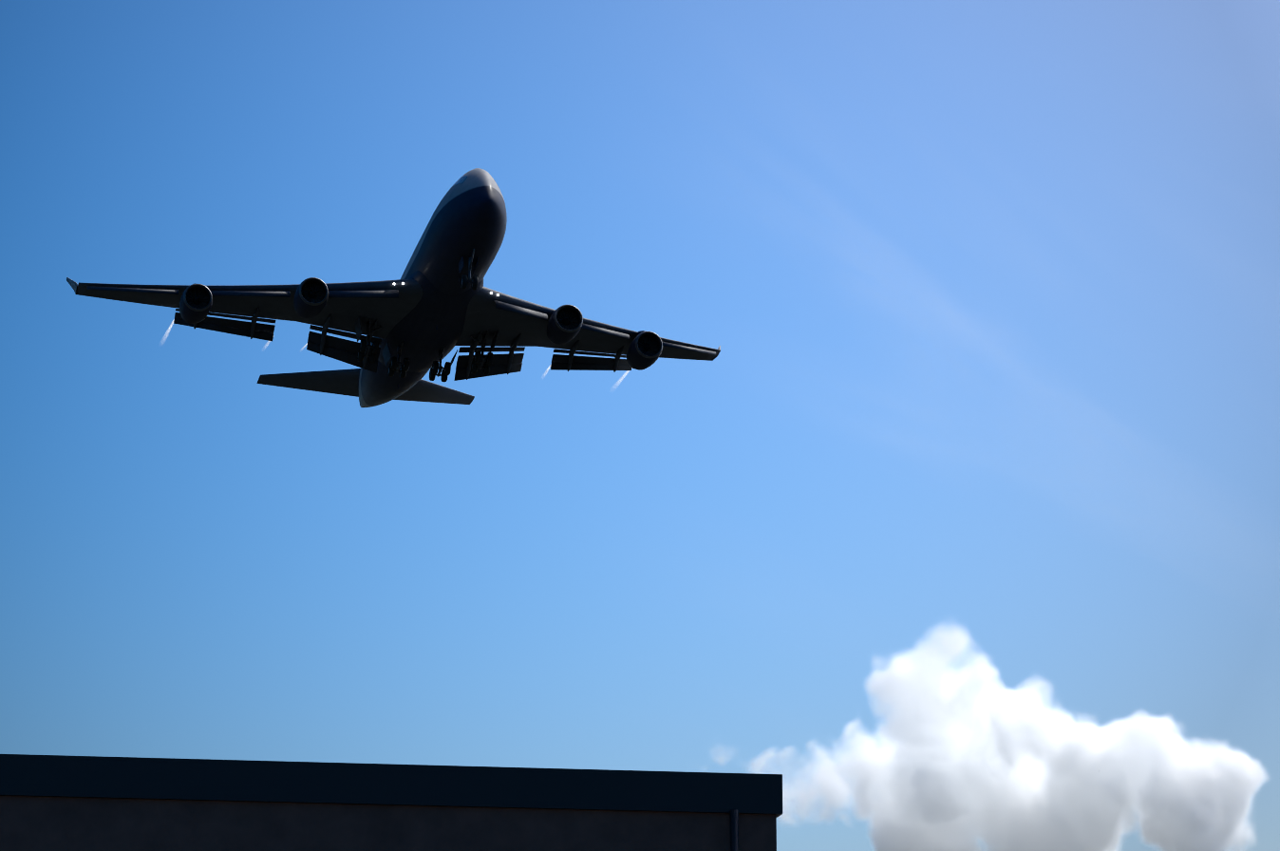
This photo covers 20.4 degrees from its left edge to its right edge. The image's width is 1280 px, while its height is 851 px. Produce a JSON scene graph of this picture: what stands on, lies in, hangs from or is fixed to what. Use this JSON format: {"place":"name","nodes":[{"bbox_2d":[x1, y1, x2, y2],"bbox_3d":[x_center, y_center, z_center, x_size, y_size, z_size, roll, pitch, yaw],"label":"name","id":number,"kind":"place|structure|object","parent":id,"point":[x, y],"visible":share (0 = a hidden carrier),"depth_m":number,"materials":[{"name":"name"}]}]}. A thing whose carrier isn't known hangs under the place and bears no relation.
{"place":"outdoors","nodes":[
{"label":"outdoors","id":0,"kind":"place"},
{"bbox_2d":[0,753,782,850],"bbox_3d":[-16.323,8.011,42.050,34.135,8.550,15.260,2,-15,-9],"label":"building","id":1,"kind":"structure","parent":0,"point":[56,802],"depth_m":38.64,"materials":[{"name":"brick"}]},
{"bbox_2d":[66,168,720,407],"bbox_3d":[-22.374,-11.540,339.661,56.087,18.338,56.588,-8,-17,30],"label":"airplane","id":2,"kind":"object","parent":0,"point":[434,305],"visible":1,"depth_m":328.44,"materials":[{"name":"paint"}]},
{"bbox_2d":[0,0,1279,850],"label":"sky","id":3,"kind":"structure","parent":0,"point":[199,558],"materials":[{"name":"blue"}]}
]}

